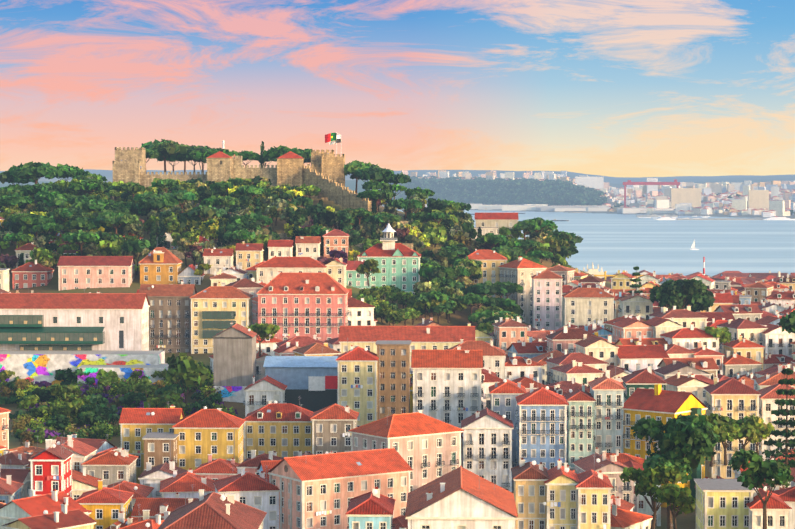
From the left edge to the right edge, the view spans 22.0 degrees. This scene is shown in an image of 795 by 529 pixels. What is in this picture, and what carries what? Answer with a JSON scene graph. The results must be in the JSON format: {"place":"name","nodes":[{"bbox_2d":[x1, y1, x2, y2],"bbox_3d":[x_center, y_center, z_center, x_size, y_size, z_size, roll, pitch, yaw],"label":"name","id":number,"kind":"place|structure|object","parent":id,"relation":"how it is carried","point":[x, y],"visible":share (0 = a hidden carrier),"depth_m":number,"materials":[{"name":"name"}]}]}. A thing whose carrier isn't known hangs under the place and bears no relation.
{"place":"outdoors","nodes":[
{"label":"outdoors","id":0,"kind":"place"},
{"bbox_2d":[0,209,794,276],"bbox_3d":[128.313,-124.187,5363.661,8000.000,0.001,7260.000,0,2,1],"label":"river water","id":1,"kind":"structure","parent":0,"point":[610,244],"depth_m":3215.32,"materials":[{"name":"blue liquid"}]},
{"bbox_2d":[471,196,794,249],"bbox_3d":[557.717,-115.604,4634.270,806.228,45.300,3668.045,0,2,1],"label":"boats","id":2,"kind":"object","parent":1,"relation":"on","point":[693,244],"visible":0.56,"depth_m":4999.28,"materials":[{"name":"paint"}]},
{"bbox_2d":[0,169,794,528],"bbox_3d":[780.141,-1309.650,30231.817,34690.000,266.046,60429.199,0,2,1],"label":"hillside terrain","id":3,"kind":"structure","parent":0,"point":[682,519],"depth_m":801.57,"materials":[{"name":"green plant"}]},
{"bbox_2d":[110,133,370,211],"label":"castle","id":4,"kind":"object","parent":3,"relation":"on","point":[324,172],"visible":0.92,"depth_m":889.83,"materials":[{"name":"stone"}]},
{"bbox_2d":[49,203,439,264],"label":"hill terrace walls","id":5,"kind":"structure","parent":3,"relation":"on","point":[180,255],"depth_m":766.64,"materials":[{"name":"stone"}]},
{"bbox_2d":[0,139,794,528],"bbox_3d":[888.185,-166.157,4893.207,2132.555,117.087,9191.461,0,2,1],"label":"tree","id":6,"kind":"object","parent":3,"relation":"on","point":[696,439],"depth_m":763.15,"materials":[{"name":"green plant"}]},
{"bbox_2d":[0,208,794,528],"bbox_3d":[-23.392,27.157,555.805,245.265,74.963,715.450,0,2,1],"label":"buildings","id":7,"kind":"structure","parent":3,"relation":"on","point":[386,462],"depth_m":482.06,"materials":[{"name":"paint"}]},
{"bbox_2d":[0,268,794,528],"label":"city houses","id":8,"kind":"structure","parent":3,"relation":"on","point":[680,350],"depth_m":514.74,"materials":[{"name":"paint"}]},
{"bbox_2d":[0,217,794,330],"bbox_3d":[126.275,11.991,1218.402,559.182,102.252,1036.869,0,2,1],"label":"city houses","id":9,"kind":"structure","parent":3,"relation":"on","point":[774,293],"depth_m":824.12,"materials":[{"name":"paint"}]},
{"bbox_2d":[401,170,794,219],"bbox_3d":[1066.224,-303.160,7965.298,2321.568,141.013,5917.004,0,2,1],"label":"shore buildings","id":10,"kind":"structure","parent":3,"relation":"on","point":[762,198],"depth_m":6313.26,"materials":[{"name":"plaster"},{"name":"tile"},{"name":"glass"}]},
{"bbox_2d":[623,179,679,206],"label":"gantry crane","id":11,"kind":"object","parent":3,"relation":"on","point":[629,182],"visible":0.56,"depth_m":5919.76,"materials":[{"name":"paint"}]},
{"bbox_2d":[583,257,780,279],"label":"baixa riverside monuments","id":12,"kind":"object","parent":3,"relation":"on","point":[597,273],"visible":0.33,"depth_m":1648.93,"materials":[{"name":"stone"}]},
{"bbox_2d":[0,0,794,177],"label":"sky","id":13,"kind":"structure","parent":0,"point":[611,88],"materials":[{"name":"blue"}]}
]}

